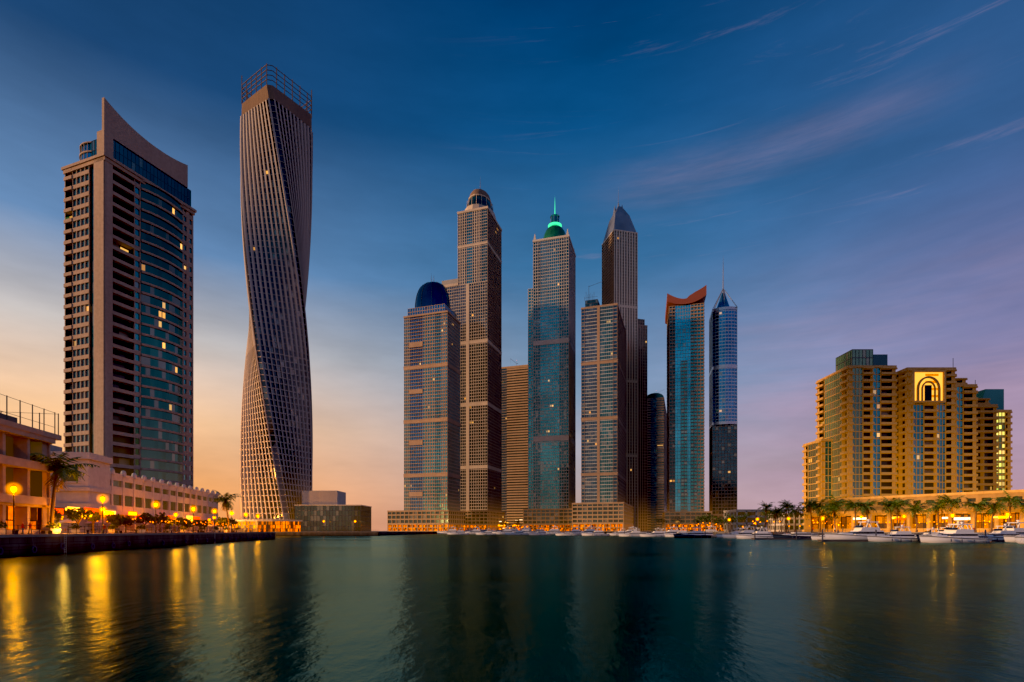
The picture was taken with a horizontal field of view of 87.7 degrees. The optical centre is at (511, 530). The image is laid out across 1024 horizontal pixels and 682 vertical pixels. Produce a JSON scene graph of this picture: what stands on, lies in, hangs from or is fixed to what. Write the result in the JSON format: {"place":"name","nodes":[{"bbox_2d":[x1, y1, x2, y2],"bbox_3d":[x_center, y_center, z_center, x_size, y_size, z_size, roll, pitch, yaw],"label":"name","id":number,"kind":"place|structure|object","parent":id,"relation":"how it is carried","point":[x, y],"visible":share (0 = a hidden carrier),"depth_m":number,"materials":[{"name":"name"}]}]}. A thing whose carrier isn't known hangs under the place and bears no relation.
{"place":"outdoors","nodes":[
{"label":"outdoors","id":0,"kind":"place"},
{"bbox_2d":[0,531,991,556],"bbox_3d":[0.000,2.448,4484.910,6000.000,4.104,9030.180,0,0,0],"label":"quay wall","id":1,"kind":"structure","parent":0,"point":[12,545],"depth_m":89.74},
{"bbox_2d":[0,521,7,533],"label":"planter","id":2,"kind":"object","parent":1,"relation":"on","point":[3,529],"visible":1,"depth_m":71.44,"materials":[{"name":"concrete"}]},
{"bbox_2d":[11,484,16,533],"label":"street lamp","id":3,"kind":"object","parent":1,"relation":"on","point":[13,488],"visible":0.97,"depth_m":67.25,"materials":[{"name":"grey paint"}]},
{"bbox_2d":[41,527,52,533],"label":"bench","id":4,"kind":"object","parent":1,"relation":"on","point":[42,531],"visible":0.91,"depth_m":76.44,"materials":[{"name":"brown wood"}]},
{"bbox_2d":[45,521,60,533],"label":"planter","id":5,"kind":"object","parent":1,"relation":"on","point":[58,525],"visible":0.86,"depth_m":83.11,"materials":[{"name":"concrete"}]},
{"bbox_2d":[54,508,61,521],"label":"tree","id":6,"kind":"object","parent":1,"relation":"on","point":[57,514],"visible":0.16,"depth_m":92.31,"materials":[{"name":"green plant"}]},
{"bbox_2d":[30,451,99,528],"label":"palm","id":7,"kind":"object","parent":1,"relation":"on","point":[58,468],"visible":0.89,"depth_m":83.34,"materials":[{"name":"plant"}]},
{"bbox_2d":[59,519,75,532],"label":"cafe parasol","id":8,"kind":"object","parent":1,"relation":"on","point":[68,521],"visible":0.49,"depth_m":103.07,"materials":[{"name":"fabric"}]},
{"bbox_2d":[69,523,81,532],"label":"planter","id":9,"kind":"object","parent":1,"relation":"on","point":[73,527],"visible":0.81,"depth_m":94.25,"materials":[{"name":"concrete"}]},
{"bbox_2d":[63,507,91,524],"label":"tree","id":10,"kind":"object","parent":1,"relation":"on","point":[73,514],"visible":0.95,"depth_m":99.42,"materials":[{"name":"green plant"}]},
{"bbox_2d":[83,510,100,532],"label":"tree","id":11,"kind":"object","parent":1,"relation":"on","point":[95,517],"visible":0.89,"depth_m":105.61,"materials":[{"name":"green plant"}]},
{"bbox_2d":[85,521,105,532],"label":"cafe parasol","id":12,"kind":"object","parent":1,"relation":"on","point":[98,522],"visible":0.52,"depth_m":113.69,"materials":[{"name":"fabric"}]},
{"bbox_2d":[100,495,104,531],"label":"street lamp","id":13,"kind":"object","parent":1,"relation":"on","point":[102,498],"visible":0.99,"depth_m":87.74,"materials":[{"name":"grey paint"}]},
{"bbox_2d":[0,394,219,533],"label":"low-rise building","id":14,"kind":"structure","parent":1,"relation":"on","point":[123,493],"depth_m":110.77,"materials":[{"name":"grey"}]},
{"bbox_2d":[56,507,210,520],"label":"shop signs","id":15,"kind":"object","parent":14,"relation":"attached to","point":[105,512],"visible":0.62,"depth_m":119.35,"materials":[{"name":"brown"}]},
{"bbox_2d":[108,524,117,531],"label":"planter","id":16,"kind":"object","parent":1,"relation":"on","point":[111,529],"visible":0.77,"depth_m":106.11,"materials":[{"name":"concrete"}]},
{"bbox_2d":[106,514,123,525],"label":"tree","id":17,"kind":"object","parent":1,"relation":"on","point":[117,520],"visible":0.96,"depth_m":112.17,"materials":[{"name":"green plant"}]},
{"bbox_2d":[119,516,134,531],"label":"tree","id":18,"kind":"object","parent":1,"relation":"on","point":[127,521],"visible":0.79,"depth_m":120.16,"materials":[{"name":"green plant"}]},
{"bbox_2d":[61,97,196,487],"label":"tower hotel","id":19,"kind":"structure","parent":1,"relation":"on","point":[129,211],"depth_m":183.53,"materials":[{"name":"beige stone"}]},
{"bbox_2d":[0,535,270,554],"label":"tire fenders","id":20,"kind":"object","parent":1,"relation":"on","point":[128,544],"visible":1,"depth_m":88.94,"materials":[{"name":"black rubber"}]},
{"bbox_2d":[137,525,145,531],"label":"planter","id":21,"kind":"object","parent":1,"relation":"on","point":[142,529],"visible":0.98,"depth_m":118.33,"materials":[{"name":"concrete"}]},
{"bbox_2d":[135,512,153,532],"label":"tree","id":22,"kind":"object","parent":1,"relation":"on","point":[143,517],"visible":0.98,"depth_m":126.71,"materials":[{"name":"green plant"}]},
{"bbox_2d":[24,525,273,533],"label":"quay railing","id":23,"kind":"object","parent":1,"relation":"on","point":[99,532],"visible":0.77,"depth_m":83.15,"materials":[{"name":"metal"}]},
{"bbox_2d":[152,512,169,532],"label":"tree","id":24,"kind":"object","parent":1,"relation":"on","point":[162,518],"visible":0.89,"depth_m":133.78,"materials":[{"name":"green plant"}]},
{"bbox_2d":[160,516,174,525],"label":"tree","id":25,"kind":"object","parent":1,"relation":"on","point":[170,523],"visible":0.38,"depth_m":142.22,"materials":[{"name":"green plant"}]},
{"bbox_2d":[174,517,185,526],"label":"tree","id":26,"kind":"object","parent":1,"relation":"on","point":[181,520],"visible":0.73,"depth_m":147.91,"materials":[{"name":"green plant"}]},
{"bbox_2d":[182,518,192,527],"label":"tree","id":27,"kind":"object","parent":1,"relation":"on","point":[187,524],"visible":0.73,"depth_m":154.92,"materials":[{"name":"green plant"}]},
{"bbox_2d":[194,519,205,531],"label":"tree","id":28,"kind":"object","parent":1,"relation":"on","point":[198,523],"visible":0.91,"depth_m":162.87,"materials":[{"name":"green plant"}]},
{"bbox_2d":[215,517,226,527],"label":"tree","id":29,"kind":"object","parent":1,"relation":"on","point":[221,521],"visible":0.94,"depth_m":178.02,"materials":[{"name":"green plant"}]},
{"bbox_2d":[212,490,243,531],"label":"palm","id":30,"kind":"object","parent":1,"relation":"on","point":[225,503],"visible":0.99,"depth_m":177.71,"materials":[{"name":"plant"}]},
{"bbox_2d":[232,519,302,531],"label":"low building","id":31,"kind":"structure","parent":1,"relation":"on","point":[283,525],"depth_m":336.88,"materials":[{"name":"orange"}]},
{"bbox_2d":[240,63,312,519],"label":"twisted tower","id":32,"kind":"structure","parent":1,"relation":"on","point":[276,174],"depth_m":347.01,"materials":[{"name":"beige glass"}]},
{"bbox_2d":[294,491,371,531],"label":"low building","id":33,"kind":"structure","parent":1,"relation":"on","point":[331,509],"depth_m":346.10,"materials":[{"name":"grey glass"}]},
{"bbox_2d":[387,277,465,530],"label":"skyscraper","id":34,"kind":"structure","parent":1,"relation":"on","point":[432,423],"depth_m":568.62,"materials":[{"name":"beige glass"}]},
{"bbox_2d":[442,182,504,530],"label":"skyscraper","id":35,"kind":"structure","parent":1,"relation":"on","point":[474,289],"depth_m":632.22,"materials":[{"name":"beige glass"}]},
{"bbox_2d":[502,364,527,528],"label":"banded tower","id":36,"kind":"structure","parent":1,"relation":"on","point":[514,441],"depth_m":742.56,"materials":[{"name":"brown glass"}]},
{"bbox_2d":[523,213,575,530],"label":"skyscraper","id":37,"kind":"structure","parent":1,"relation":"on","point":[551,395],"depth_m":606.48,"materials":[{"name":"glass"}]},
{"bbox_2d":[572,282,633,530],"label":"skyscraper","id":38,"kind":"structure","parent":1,"relation":"on","point":[604,505],"depth_m":535.38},
{"bbox_2d":[602,191,647,530],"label":"skyscraper","id":39,"kind":"structure","parent":1,"relation":"on","point":[620,265],"depth_m":646.28,"materials":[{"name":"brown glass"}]},
{"bbox_2d":[647,393,666,530],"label":"skyscraper","id":40,"kind":"structure","parent":1,"relation":"on","point":[656,459],"depth_m":774.20,"materials":[{"name":"black glass"}]},
{"bbox_2d":[671,515,684,529],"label":"palm tree","id":41,"kind":"object","parent":1,"relation":"on","point":[677,520],"visible":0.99,"depth_m":424.92,"materials":[{"name":"green plant"}]},
{"bbox_2d":[662,285,711,530],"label":"skyscraper","id":42,"kind":"structure","parent":1,"relation":"on","point":[684,320],"depth_m":548.74,"materials":[{"name":"glass"}]},
{"bbox_2d":[696,514,710,523],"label":"palm tree","id":43,"kind":"object","parent":1,"relation":"on","point":[701,517],"visible":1,"depth_m":321.64,"materials":[{"name":"green plant"}]},
{"bbox_2d":[711,516,726,525],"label":"palm tree","id":44,"kind":"object","parent":1,"relation":"on","point":[719,520],"visible":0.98,"depth_m":308.50,"materials":[{"name":"green plant"}]},
{"bbox_2d":[709,267,736,530],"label":"skyscraper","id":45,"kind":"structure","parent":1,"relation":"on","point":[723,407],"depth_m":568.94,"materials":[{"name":"glass"}]},
{"bbox_2d":[725,513,736,530],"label":"palm tree","id":46,"kind":"object","parent":1,"relation":"on","point":[730,518],"visible":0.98,"depth_m":294.64,"materials":[{"name":"green plant"}]},
{"bbox_2d":[736,513,750,528],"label":"palm tree","id":47,"kind":"object","parent":1,"relation":"on","point":[745,516],"visible":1,"depth_m":280.86,"materials":[{"name":"green plant"}]},
{"bbox_2d":[723,509,803,531],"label":"building","id":48,"kind":"structure","parent":1,"relation":"on","point":[755,514],"depth_m":419.70,"materials":[{"name":"beige glass"}]},
{"bbox_2d":[757,501,772,529],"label":"palm","id":49,"kind":"object","parent":1,"relation":"on","point":[766,506],"visible":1,"depth_m":245.42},
{"bbox_2d":[759,510,773,528],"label":"palm tree","id":50,"kind":"object","parent":1,"relation":"on","point":[767,522],"visible":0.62,"depth_m":267.21,"materials":[{"name":"green plant"}]},
{"bbox_2d":[763,507,784,531],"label":"palm","id":51,"kind":"object","parent":1,"relation":"on","point":[775,514],"visible":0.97,"depth_m":243.68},
{"bbox_2d":[772,507,788,531],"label":"palm tree","id":52,"kind":"object","parent":1,"relation":"on","point":[781,517],"visible":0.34,"depth_m":253.58,"materials":[{"name":"green plant"}]},
{"bbox_2d":[778,500,797,531],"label":"palm","id":53,"kind":"object","parent":1,"relation":"on","point":[786,505],"visible":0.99,"depth_m":236.44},
{"bbox_2d":[784,503,803,531],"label":"palm","id":54,"kind":"object","parent":1,"relation":"on","point":[796,512],"visible":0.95,"depth_m":233.74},
{"bbox_2d":[798,499,819,531],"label":"palm","id":55,"kind":"object","parent":1,"relation":"on","point":[809,507],"visible":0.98,"depth_m":228.64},
{"bbox_2d":[806,497,827,531],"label":"palm","id":56,"kind":"object","parent":1,"relation":"on","point":[820,505],"visible":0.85,"depth_m":227.02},
{"bbox_2d":[818,510,839,531],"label":"palm tree","id":57,"kind":"object","parent":1,"relation":"on","point":[828,515],"visible":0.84,"depth_m":225.84,"materials":[{"name":"green plant"}]},
{"bbox_2d":[818,503,845,531],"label":"palm","id":58,"kind":"object","parent":1,"relation":"on","point":[832,509],"visible":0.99,"depth_m":213.65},
{"bbox_2d":[824,493,847,531],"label":"palm","id":59,"kind":"object","parent":1,"relation":"on","point":[836,502],"visible":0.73,"depth_m":219.30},
{"bbox_2d":[710,529,989,531],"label":"quay railing","id":60,"kind":"object","parent":1,"relation":"on","point":[786,530],"visible":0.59,"depth_m":225.45,"materials":[{"name":"metal"}]},
{"bbox_2d":[841,499,868,525],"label":"palm","id":61,"kind":"object","parent":1,"relation":"on","point":[854,505],"visible":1,"depth_m":208.16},
{"bbox_2d":[857,499,879,526],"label":"palm","id":62,"kind":"object","parent":1,"relation":"on","point":[864,513],"visible":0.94,"depth_m":205.51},
{"bbox_2d":[878,496,899,529],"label":"palm","id":63,"kind":"object","parent":1,"relation":"on","point":[886,508],"visible":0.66,"depth_m":205.50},
{"bbox_2d":[885,497,913,529],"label":"palm","id":64,"kind":"object","parent":1,"relation":"on","point":[898,504],"visible":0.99,"depth_m":196.90,"materials":[{"name":"plant"}]},
{"bbox_2d":[802,349,1012,531],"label":"apartment building","id":65,"kind":"structure","parent":1,"relation":"on","point":[883,427],"depth_m":256.60,"materials":[{"name":"beige concrete"}]},
{"bbox_2d":[803,489,1023,531],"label":"podium building","id":66,"kind":"structure","parent":1,"relation":"on","point":[846,520],"depth_m":205.71,"materials":[{"name":"grey"}]},
{"bbox_2d":[853,516,1010,519],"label":"shop signs","id":67,"kind":"object","parent":66,"relation":"attached to","point":[965,518],"visible":0.86,"depth_m":193.47,"materials":[{"name":"white"}]},
{"bbox_2d":[904,501,927,531],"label":"palm","id":68,"kind":"object","parent":1,"relation":"on","point":[914,510],"visible":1,"depth_m":192.50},
{"bbox_2d":[922,495,956,531],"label":"palm","id":69,"kind":"object","parent":1,"relation":"on","point":[937,509],"visible":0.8,"depth_m":188.36,"materials":[{"name":"plant"}]},
{"bbox_2d":[936,494,966,523],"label":"palm","id":70,"kind":"object","parent":1,"relation":"on","point":[952,503],"visible":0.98,"depth_m":183.36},
{"bbox_2d":[960,497,996,531],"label":"palm","id":71,"kind":"object","parent":1,"relation":"on","point":[978,507],"visible":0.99,"depth_m":180.66,"materials":[{"name":"plant"}]},
{"bbox_2d":[977,502,1008,531],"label":"palm","id":72,"kind":"object","parent":1,"relation":"on","point":[992,510],"visible":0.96,"depth_m":177.95,"materials":[{"name":"plant"}]},
{"bbox_2d":[991,489,1023,525],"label":"palm","id":73,"kind":"object","parent":1,"relation":"on","point":[1010,500],"visible":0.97,"depth_m":176.23,"materials":[{"name":"plant"}]},
{"bbox_2d":[0,534,1023,681],"bbox_3d":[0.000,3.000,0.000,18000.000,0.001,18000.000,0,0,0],"label":"water","id":74,"kind":"structure","parent":0,"point":[467,608],"depth_m":19.88,"materials":[{"name":"liquid"}]},
{"bbox_2d":[437,526,457,533],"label":"yacht","id":75,"kind":"object","parent":74,"relation":"on","point":[445,532],"visible":0.61,"depth_m":518.08,"materials":[{"name":"white"}]},
{"bbox_2d":[447,529,468,534],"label":"yacht","id":76,"kind":"object","parent":74,"relation":"on","point":[460,532],"visible":0.98,"depth_m":438.49,"materials":[{"name":"white"}]},
{"bbox_2d":[465,526,484,533],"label":"yacht","id":77,"kind":"object","parent":74,"relation":"on","point":[475,531],"visible":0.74,"depth_m":477.96,"materials":[{"name":"white"}]},
{"bbox_2d":[475,529,496,534],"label":"yacht","id":78,"kind":"object","parent":74,"relation":"on","point":[487,532],"visible":0.97,"depth_m":418.52,"materials":[{"name":"white"}]},
{"bbox_2d":[492,526,515,534],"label":"yacht","id":79,"kind":"object","parent":74,"relation":"on","point":[502,532],"visible":0.7,"depth_m":448.18,"materials":[{"name":"white"}]},
{"bbox_2d":[505,528,528,534],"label":"yacht","id":80,"kind":"object","parent":74,"relation":"on","point":[517,533],"visible":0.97,"depth_m":398.43,"materials":[{"name":"white"}]},
{"bbox_2d":[522,526,533,533],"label":"yacht","id":81,"kind":"object","parent":74,"relation":"on","point":[526,531],"visible":0.48,"depth_m":478.24,"materials":[{"name":"white"}]},
{"bbox_2d":[529,529,549,534],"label":"yacht","id":82,"kind":"object","parent":74,"relation":"on","point":[541,533],"visible":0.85,"depth_m":378.65,"materials":[{"name":"white"}]},
{"bbox_2d":[536,526,559,534],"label":"yacht","id":83,"kind":"object","parent":74,"relation":"on","point":[551,531],"visible":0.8,"depth_m":452.90,"materials":[{"name":"white"}]},
{"bbox_2d":[555,532,576,535],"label":"yacht","id":84,"kind":"object","parent":74,"relation":"on","point":[565,534],"visible":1,"depth_m":348.78,"materials":[{"name":"white"}]},
{"bbox_2d":[558,526,581,534],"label":"yacht","id":85,"kind":"object","parent":74,"relation":"on","point":[577,532],"visible":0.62,"depth_m":398.13,"materials":[{"name":"white"}]},
{"bbox_2d":[581,526,594,532],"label":"yacht","id":86,"kind":"object","parent":74,"relation":"on","point":[589,530],"visible":0.42,"depth_m":418.14,"materials":[{"name":"white"}]},
{"bbox_2d":[581,527,610,535],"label":"yacht","id":87,"kind":"object","parent":74,"relation":"on","point":[597,532],"visible":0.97,"depth_m":328.54,"materials":[{"name":"white"}]},
{"bbox_2d":[607,526,626,535],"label":"yacht","id":88,"kind":"object","parent":74,"relation":"on","point":[616,534],"visible":0.59,"depth_m":344.72,"materials":[{"name":"white"}]},
{"bbox_2d":[618,526,641,536],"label":"yacht","id":89,"kind":"object","parent":74,"relation":"on","point":[633,533],"visible":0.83,"depth_m":288.73,"materials":[{"name":"white"}]},
{"bbox_2d":[639,527,664,536],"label":"yacht","id":90,"kind":"object","parent":74,"relation":"on","point":[655,533],"visible":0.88,"depth_m":274.71,"materials":[{"name":"white"}]},
{"bbox_2d":[664,526,686,533],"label":"yacht","id":91,"kind":"object","parent":74,"relation":"on","point":[671,531],"visible":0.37,"depth_m":295.51,"materials":[{"name":"white"}]},
{"bbox_2d":[664,532,686,536],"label":"yacht","id":92,"kind":"object","parent":74,"relation":"on","point":[669,535],"visible":0.38,"depth_m":264.96,"materials":[{"name":"white"}]},
{"bbox_2d":[673,526,712,537],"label":"yacht","id":93,"kind":"object","parent":74,"relation":"on","point":[695,534],"visible":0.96,"depth_m":234.57,"materials":[{"name":"black"}]},
{"bbox_2d":[716,527,741,537],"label":"yacht","id":94,"kind":"object","parent":74,"relation":"on","point":[720,535],"visible":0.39,"depth_m":239.42,"materials":[{"name":"white"}]},
{"bbox_2d":[722,523,754,537],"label":"yacht","id":95,"kind":"object","parent":74,"relation":"on","point":[742,532],"visible":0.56,"depth_m":216.89,"materials":[{"name":"white"}]},
{"bbox_2d":[736,526,772,538],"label":"yacht","id":96,"kind":"object","parent":74,"relation":"on","point":[762,534],"visible":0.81,"depth_m":198.72,"materials":[{"name":"white"}]},
{"bbox_2d":[751,530,838,539],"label":"pontoon","id":97,"kind":"object","parent":74,"relation":"on","point":[754,538],"visible":0.49,"depth_m":185.09,"materials":[{"name":"grey metal"}]},
{"bbox_2d":[773,532,817,537],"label":"yacht","id":98,"kind":"object","parent":74,"relation":"on","point":[800,535],"visible":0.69,"depth_m":191.56,"materials":[{"name":"blue"}]},
{"bbox_2d":[809,532,837,539],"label":"boat","id":99,"kind":"object","parent":74,"relation":"on","point":[813,537],"visible":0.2,"depth_m":171.45,"materials":[{"name":"white"}]},
{"bbox_2d":[824,517,890,539],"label":"yacht","id":100,"kind":"object","parent":74,"relation":"on","point":[860,532],"visible":0.71,"depth_m":157.40,"materials":[{"name":"white"}]},
{"bbox_2d":[867,524,922,541],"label":"yacht","id":101,"kind":"object","parent":74,"relation":"on","point":[895,535],"visible":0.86,"depth_m":148.76,"materials":[{"name":"white"}]},
{"bbox_2d":[818,529,1004,541],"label":"pontoon","id":102,"kind":"object","parent":74,"relation":"on","point":[822,540],"visible":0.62,"depth_m":150.55,"materials":[{"name":"grey metal"}]},
{"bbox_2d":[918,525,939,534],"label":"yacht","id":103,"kind":"object","parent":74,"relation":"on","point":[927,532],"visible":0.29,"depth_m":167.13,"materials":[{"name":"white"}]},
{"bbox_2d":[916,518,987,541],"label":"yacht","id":104,"kind":"object","parent":74,"relation":"on","point":[944,531],"visible":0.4,"depth_m":146.75,"materials":[{"name":"white"}]},
{"bbox_2d":[919,522,994,542],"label":"yacht","id":105,"kind":"object","parent":74,"relation":"on","point":[952,535],"visible":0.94,"depth_m":133.59,"materials":[{"name":"white"}]},
{"bbox_2d":[979,524,1018,539],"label":"yacht","id":106,"kind":"object","parent":74,"relation":"on","point":[997,534],"visible":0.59,"depth_m":148.77,"materials":[{"name":"white"}]},
{"bbox_2d":[978,520,1023,535],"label":"yacht","id":107,"kind":"object","parent":74,"relation":"on","point":[1017,529],"visible":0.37,"depth_m":154.68,"materials":[{"name":"white"}]},
{"bbox_2d":[1003,533,1023,541],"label":"yacht","id":108,"kind":"object","parent":74,"relation":"on","point":[1009,538],"visible":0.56,"depth_m":141.02,"materials":[{"name":"white"}]},
{"bbox_2d":[1016,533,1023,543],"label":"yacht","id":109,"kind":"object","parent":74,"relation":"on","point":[1020,539],"visible":0.94,"depth_m":121.79,"materials":[{"name":"white"}]},
{"bbox_2d":[0,0,1023,530],"label":"sky","id":110,"kind":"structure","parent":0,"point":[852,170],"materials":[{"name":"blue"}]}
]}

